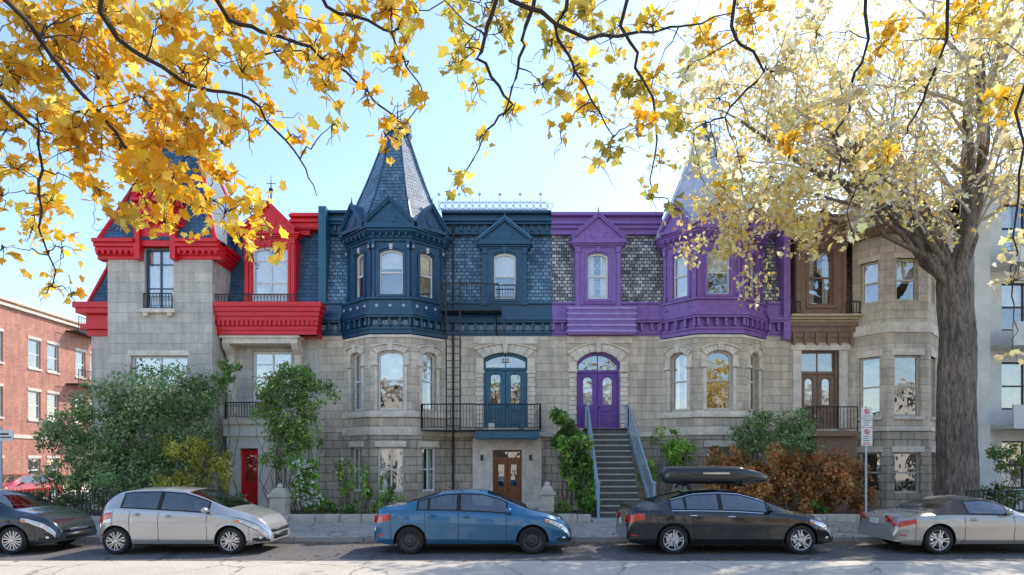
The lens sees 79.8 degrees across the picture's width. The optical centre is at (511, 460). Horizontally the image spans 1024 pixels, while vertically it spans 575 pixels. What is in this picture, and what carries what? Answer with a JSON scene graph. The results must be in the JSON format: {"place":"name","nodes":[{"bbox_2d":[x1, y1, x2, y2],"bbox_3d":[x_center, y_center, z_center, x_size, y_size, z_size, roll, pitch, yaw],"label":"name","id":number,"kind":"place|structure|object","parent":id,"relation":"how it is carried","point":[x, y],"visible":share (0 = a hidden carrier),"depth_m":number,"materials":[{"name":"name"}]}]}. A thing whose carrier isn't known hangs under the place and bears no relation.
{"place":"outdoors","nodes":[
{"label":"outdoors","id":0,"kind":"place"},
{"bbox_2d":[314,497,333,513],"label":"potted plant","id":1,"kind":"object","parent":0,"point":[325,502],"visible":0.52,"depth_m":20.84,"materials":[{"name":"green plant"}]},
{"bbox_2d":[32,491,866,541],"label":"sidewalk","id":2,"kind":"structure","parent":0,"point":[339,528],"depth_m":17.66,"materials":[{"name":"grey concrete"}]},
{"bbox_2d":[0,488,143,520],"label":"iron garden fence","id":3,"kind":"object","parent":2,"relation":"on","point":[95,518],"visible":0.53,"depth_m":19.79,"materials":[{"name":"metal"}]},
{"bbox_2d":[0,0,429,305],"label":"maple tree","id":4,"kind":"object","parent":2,"relation":"on","point":[146,158],"visible":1,"depth_m":6.50,"materials":[{"name":"yellow plant"}]},
{"bbox_2d":[286,514,859,521],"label":"stones","id":5,"kind":"object","parent":2,"relation":"on","point":[565,517],"visible":0.22,"depth_m":19.66,"materials":[{"name":"grey stone"}]},
{"bbox_2d":[345,0,1023,365],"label":"maple tree","id":6,"kind":"object","parent":2,"relation":"on","point":[671,113],"visible":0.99,"depth_m":7.82,"materials":[{"name":"yellow plant"}]},
{"bbox_2d":[861,406,871,511],"bbox_3d":[10.990,0.145,18.986,0.340,3.650,0.088,0,0,0],"label":"parking sign","id":7,"kind":"object","parent":2,"relation":"on","point":[866,432],"visible":0.98,"depth_m":18.95,"materials":[{"name":"metal"}]},
{"bbox_2d":[0,494,1023,560],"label":"road","id":8,"kind":"structure","parent":0,"point":[285,551],"depth_m":13.78,"materials":[{"name":"grey asphalt"}]},
{"bbox_2d":[2,472,62,502],"bbox_3d":[-24.900,1.346,30.773,2.061,1.509,4.478,0,0,0],"label":"red sedan car","id":9,"kind":"object","parent":8,"relation":"on","point":[24,484],"visible":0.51,"depth_m":30.80,"materials":[{"name":"paint"}]},
{"bbox_2d":[0,489,96,553],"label":"black sedan car","id":10,"kind":"object","parent":8,"relation":"on","point":[23,528],"visible":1,"depth_m":13.80,"materials":[{"name":"paint"}]},
{"bbox_2d":[99,484,289,553],"bbox_3d":[-7.382,1.329,14.445,3.868,1.542,1.997,0,0,0],"label":"silver hatchback car","id":11,"kind":"object","parent":8,"relation":"on","point":[151,517],"visible":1,"depth_m":13.65,"materials":[{"name":"paint"}]},
{"bbox_2d":[374,485,571,553],"bbox_3d":[-0.879,1.346,14.480,4.478,1.509,2.061,0,0,0],"label":"blue sedan car","id":12,"kind":"object","parent":8,"relation":"on","point":[412,526],"visible":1,"depth_m":13.64,"materials":[{"name":"paint"}]},
{"bbox_2d":[74,536,883,541],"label":"kerb","id":13,"kind":"structure","parent":8,"relation":"on","point":[576,539],"depth_m":15.72,"materials":[{"name":"concrete"}]},
{"bbox_2d":[1,511,1019,561],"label":"fallen leaves","id":14,"kind":"object","parent":8,"relation":"on","point":[572,543],"visible":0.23,"depth_m":15.01,"materials":[{"name":"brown plant"}]},
{"bbox_2d":[0,561,1023,574],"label":"road travel lane","id":15,"kind":"structure","parent":8,"relation":"on","point":[512,568],"depth_m":11.85,"materials":[{"name":"grey asphalt"}]},
{"bbox_2d":[616,466,832,553],"bbox_3d":[4.917,1.120,14.510,4.706,1.960,2.114,0,0,0],"label":"black sedan car","id":16,"kind":"object","parent":8,"relation":"on","point":[669,525],"visible":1,"depth_m":13.67,"materials":[{"name":"paint"}]},
{"bbox_2d":[858,493,1023,553],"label":"silver convertible car","id":17,"kind":"object","parent":8,"relation":"on","point":[942,524],"visible":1,"depth_m":13.67,"materials":[{"name":"paint"}]},
{"bbox_2d":[0,0,1023,322],"label":"sky","id":18,"kind":"structure","parent":0,"point":[521,161],"materials":[{"name":"blue"}]},
{"bbox_2d":[88,510,1022,520],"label":"front garden soil","id":19,"kind":"structure","parent":0,"point":[343,511],"depth_m":22.83,"materials":[{"name":"brown soil"}]},
{"bbox_2d":[0,427,13,488],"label":"street name sign","id":20,"kind":"object","parent":19,"relation":"on","point":[6,435],"visible":0.8,"depth_m":20.55,"materials":[{"name":"metal"}]},
{"bbox_2d":[1,485,247,511],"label":"garden plants","id":21,"kind":"object","parent":19,"relation":"on","point":[74,499],"visible":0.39,"depth_m":20.27,"materials":[{"name":"green plant"}]},
{"bbox_2d":[28,358,230,515],"bbox_3d":[-13.155,-0.787,20.977,6.469,5.556,3.220,0,0,0],"label":"lilac shrub","id":22,"kind":"object","parent":19,"relation":"on","point":[129,415],"visible":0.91,"depth_m":20.74,"materials":[{"name":"green plant"}]},
{"bbox_2d":[149,434,235,501],"bbox_3d":[-10.642,0.540,20.484,2.775,2.899,1.652,0,0,-15],"label":"yellowing shrub","id":23,"kind":"object","parent":19,"relation":"on","point":[214,463],"visible":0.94,"depth_m":20.25,"materials":[{"name":"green plant"}]},
{"bbox_2d":[91,249,318,509],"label":"walls","id":24,"kind":"structure","parent":19,"relation":"on","point":[190,325],"depth_m":22.80,"materials":[{"name":"grey stone"}]},
{"bbox_2d":[146,250,173,307],"bbox_3d":[-13.152,-6.765,22.960,1.080,2.239,0.080,0,0,0],"label":"window frame","id":25,"kind":"object","parent":24,"relation":"attached to","point":[161,265],"visible":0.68,"depth_m":22.93,"materials":[{"name":"blue paint"}]},
{"bbox_2d":[140,385,186,409],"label":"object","id":26,"kind":"object","parent":24,"relation":"attached to","point":[163,392],"depth_m":23.34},
{"bbox_2d":[72,142,325,338],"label":"trim","id":27,"kind":"structure","parent":24,"relation":"attached to","point":[292,317],"depth_m":23.05,"materials":[{"name":"red paint"}]},
{"bbox_2d":[130,191,298,231],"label":"roof","id":28,"kind":"structure","parent":27,"relation":"on","point":[250,218],"depth_m":23.66,"materials":[{"name":"red paint"}]},
{"bbox_2d":[253,247,287,300],"bbox_3d":[-9.451,-7.275,24.037,1.380,2.150,0.086,0,0,0],"label":"sash","id":29,"kind":"object","parent":27,"relation":"attached to","point":[254,267],"visible":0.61,"depth_m":24.00,"materials":[{"name":"white paint"}]},
{"bbox_2d":[107,308,304,435],"bbox_3d":[-11.590,-3.260,23.341,7.102,4.721,1.325,0,0,-9],"label":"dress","id":30,"kind":"object","parent":24,"relation":"attached to","point":[231,342],"visible":0.59,"depth_m":23.30,"materials":[{"name":"stone"}]},
{"bbox_2d":[133,352,291,494],"bbox_3d":[-11.395,-1.489,23.486,5.701,5.578,0.677,0,0,-17],"label":"frame","id":31,"kind":"object","parent":24,"relation":"on","point":[254,366],"visible":0.41,"depth_m":24.12,"materials":[{"name":"white paint"}]},
{"bbox_2d":[136,250,290,485],"bbox_3d":[-11.421,-3.525,23.560,5.550,9.550,0.582,0,0,-17],"label":"curtain","id":32,"kind":"object","parent":24,"relation":"hanging from","point":[279,274],"visible":0.37,"depth_m":24.10,"materials":[{"name":"white fabric"}]},
{"bbox_2d":[143,183,297,417],"bbox_3d":[-11.021,-7.306,23.394,5.920,11.470,1.391,0,0,0],"label":"iron","id":33,"kind":"object","parent":24,"relation":"attached to","point":[270,188],"visible":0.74,"depth_m":22.99,"materials":[{"name":"black metal"}]},
{"bbox_2d":[223,295,286,508],"bbox_3d":[-9.714,-2.196,23.550,2.267,8.393,1.100,0,0,0],"label":"door frame","id":34,"kind":"object","parent":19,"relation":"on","point":[247,439],"visible":0.66,"depth_m":23.11,"materials":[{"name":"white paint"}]},
{"bbox_2d":[223,419,267,423],"bbox_3d":[-9.922,-1.442,23.450,1.760,0.196,1.100,0,0,0],"label":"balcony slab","id":35,"kind":"object","parent":34,"relation":"on","point":[240,421],"visible":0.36,"depth_m":22.90,"materials":[{"name":"stone"}]},
{"bbox_2d":[242,450,257,504],"bbox_3d":[-9.947,0.775,23.335,0.701,2.350,0.130,0,0,0],"label":"door","id":36,"kind":"structure","parent":34,"relation":"attached to","point":[249,473],"depth_m":23.30,"materials":[{"name":"red paint"}]},
{"bbox_2d":[210,356,340,513],"bbox_3d":[-8.237,-0.815,21.157,4.474,5.611,1.726,0,0,0],"label":"hazel shrub","id":37,"kind":"object","parent":19,"relation":"on","point":[282,426],"visible":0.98,"depth_m":21.07,"materials":[{"name":"green plant"}]},
{"bbox_2d":[267,483,292,521],"bbox_3d":[-7.540,1.375,19.900,0.700,1.250,0.700,0,0,0],"label":"stone gate post","id":38,"kind":"object","parent":19,"relation":"on","point":[279,496],"visible":0.77,"depth_m":19.65,"materials":[{"name":"grey stone"}]},
{"bbox_2d":[288,453,325,513],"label":"hydrangea bush","id":39,"kind":"object","parent":19,"relation":"on","point":[304,469],"visible":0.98,"depth_m":20.24,"materials":[{"name":"green plant"}]},
{"bbox_2d":[332,455,395,513],"bbox_3d":[-5.047,0.899,21.019,2.172,2.178,0.822,0,0,0],"label":"rose bush","id":40,"kind":"object","parent":19,"relation":"on","point":[367,491],"visible":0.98,"depth_m":20.96,"materials":[{"name":"green plant"}]},
{"bbox_2d":[393,494,407,502],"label":"potted plant","id":41,"kind":"object","parent":19,"relation":"on","point":[398,499],"visible":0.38,"depth_m":20.85,"materials":[{"name":"green plant"}]},
{"bbox_2d":[539,481,555,511],"bbox_3d":[1.170,1.350,20.300,0.588,1.300,0.588,0,0,0],"label":"stone gate post","id":42,"kind":"object","parent":19,"relation":"on","point":[547,493],"visible":0.78,"depth_m":20.09,"materials":[{"name":"grey stone"}]},
{"bbox_2d":[315,497,831,513],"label":"garden plants","id":43,"kind":"object","parent":19,"relation":"on","point":[374,507],"visible":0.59,"depth_m":20.57,"materials":[{"name":"green plant"}]},
{"bbox_2d":[549,405,602,516],"bbox_3d":[2.291,-0.011,21.769,1.529,4.003,2.656,0,0,-27],"label":"virginia creeper","id":44,"kind":"object","parent":19,"relation":"on","point":[566,438],"visible":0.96,"depth_m":21.54,"materials":[{"name":"green plant"}]},
{"bbox_2d":[585,404,655,517],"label":"entrance staircase","id":45,"kind":"structure","parent":19,"relation":"on","point":[614,475],"depth_m":21.92,"materials":[{"name":"grey metal"}]},
{"bbox_2d":[636,426,697,502],"bbox_3d":[5.594,0.370,22.153,2.217,3.234,1.246,0,0,0],"label":"boxwood shrub","id":46,"kind":"object","parent":19,"relation":"on","point":[670,450],"visible":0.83,"depth_m":22.01,"materials":[{"name":"green plant"}]},
{"bbox_2d":[725,407,826,508],"bbox_3d":[9.294,0.053,21.573,3.321,3.872,2.366,0,0,0],"label":"juniper shrub","id":47,"kind":"object","parent":19,"relation":"on","point":[793,427],"visible":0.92,"depth_m":21.53,"materials":[{"name":"green plant"}]},
{"bbox_2d":[700,441,880,513],"bbox_3d":[9.347,0.708,20.935,6.089,2.710,1.666,0,0,0],"label":"autumn hedge","id":48,"kind":"object","parent":19,"relation":"on","point":[813,484],"visible":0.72,"depth_m":20.65,"materials":[{"name":"brown plant"}]},
{"bbox_2d":[966,490,1023,512],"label":"iron garden fence","id":49,"kind":"object","parent":19,"relation":"on","point":[998,497],"visible":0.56,"depth_m":19.99,"materials":[{"name":"black metal"}]},
{"bbox_2d":[980,442,1023,509],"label":"street shrub","id":50,"kind":"object","parent":19,"relation":"on","point":[1004,466],"visible":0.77,"depth_m":21.68,"materials":[{"name":"green plant"}]},
{"bbox_2d":[591,516,616,521],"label":"garden path","id":51,"kind":"structure","parent":0,"point":[594,519],"depth_m":19.93,"materials":[{"name":"concrete"}]},
{"label":"ground","id":52,"kind":"structure","parent":0,"visible":0},
{"bbox_2d":[0,299,90,483],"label":"walls","id":53,"kind":"structure","parent":52,"relation":"on","point":[18,378],"depth_m":34.17,"materials":[{"name":"brick"}]},
{"bbox_2d":[0,296,90,491],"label":"trim","id":54,"kind":"structure","parent":53,"relation":"attached to","point":[35,338],"depth_m":34.81,"materials":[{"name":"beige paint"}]},
{"bbox_2d":[0,332,90,476],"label":"frame","id":55,"kind":"object","parent":53,"relation":"attached to","point":[55,395],"visible":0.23,"depth_m":35.00,"materials":[{"name":"white paint"}]},
{"bbox_2d":[66,316,90,430],"bbox_3d":[-26.579,-5.062,38.250,0.801,7.324,2.531,0,0,0],"label":"iron","id":56,"kind":"object","parent":53,"relation":"attached to","point":[81,332],"visible":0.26,"depth_m":37.37,"materials":[{"name":"metal"}]},
{"bbox_2d":[28,340,80,478],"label":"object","id":57,"kind":"object","parent":52,"relation":"on","point":[52,369],"depth_m":36.54,"materials":[{"name":"glass"}]},
{"bbox_2d":[28,341,90,478],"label":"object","id":58,"kind":"structure","parent":57,"relation":"attached to","point":[29,393],"depth_m":36.28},
{"bbox_2d":[318,102,553,511],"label":"blue trimmed stone rowhouse","id":59,"kind":"structure","parent":52,"relation":"on","point":[435,354],"depth_m":23.84,"materials":[{"name":"stone"}]},
{"bbox_2d":[484,353,526,429],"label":"door","id":60,"kind":"structure","parent":59,"relation":"in","point":[500,409],"depth_m":24.19,"materials":[{"name":"teal paint"}]},
{"bbox_2d":[551,108,790,509],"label":"purple trimmed stone rowhouse","id":61,"kind":"structure","parent":52,"relation":"on","point":[649,329],"depth_m":23.87,"materials":[{"name":"stone"}]},
{"bbox_2d":[577,353,618,427],"bbox_3d":[3.381,-2.755,24.205,1.690,2.990,0.190,0,0,0],"label":"door","id":62,"kind":"structure","parent":61,"relation":"in","point":[608,415],"depth_m":24.19,"materials":[{"name":"purple paint"}]},
{"bbox_2d":[599,0,1023,507],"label":"maple tree","id":63,"kind":"object","parent":52,"relation":"on","point":[956,434],"visible":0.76,"depth_m":19.44,"materials":[{"name":"yellow plant"}]},
{"bbox_2d":[787,121,952,511],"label":"brown trimmed stone rowhouse","id":64,"kind":"structure","parent":52,"relation":"on","point":[864,332],"depth_m":23.57,"materials":[{"name":"stone"}]},
{"bbox_2d":[801,351,836,427],"bbox_3d":[12.064,-2.780,24.205,1.486,3.040,0.190,0,0,0],"label":"door","id":65,"kind":"structure","parent":64,"relation":"in","point":[816,377],"depth_m":24.19,"materials":[{"name":"brown paint"}]},
{"bbox_2d":[935,189,1023,509],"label":"walls","id":66,"kind":"structure","parent":52,"relation":"on","point":[998,414],"depth_m":25.50,"materials":[{"name":"white paint"}]},
{"bbox_2d":[947,175,1023,508],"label":"trim","id":67,"kind":"structure","parent":66,"relation":"attached to","point":[980,268],"depth_m":24.95,"materials":[{"name":"white paint"}]},
{"bbox_2d":[1002,207,1020,486],"bbox_3d":[26.505,-4.765,25.740,12.122,11.830,0.040,0,0,0],"label":"window glass","id":68,"kind":"object","parent":66,"relation":"hanging from","point":[1011,375],"visible":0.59,"depth_m":25.74,"materials":[{"name":"glass"}]},
{"bbox_2d":[1002,209,1020,486],"bbox_3d":[26.505,-4.750,26.040,12.240,11.940,0.001,0,0,0],"label":"window","id":69,"kind":"structure","parent":66,"relation":"attached to","point":[1007,317],"depth_m":26.04,"materials":[{"name":"glass"}]},
{"bbox_2d":[1002,205,1023,488],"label":"frame","id":70,"kind":"object","parent":66,"relation":"attached to","point":[1022,365],"visible":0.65,"depth_m":25.63,"materials":[{"name":"black metal"}]},
{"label":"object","id":71,"kind":"object","parent":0,"visible":0},
{"bbox_2d":[91,149,317,301],"bbox_3d":[-14.172,-9.176,26.522,7.059,6.152,12.706,0,0,-44],"label":"slate","id":72,"kind":"object","parent":71,"relation":"on","point":[308,282],"visible":0.24,"depth_m":24.12,"materials":[{"name":"blue stone"}]}
]}

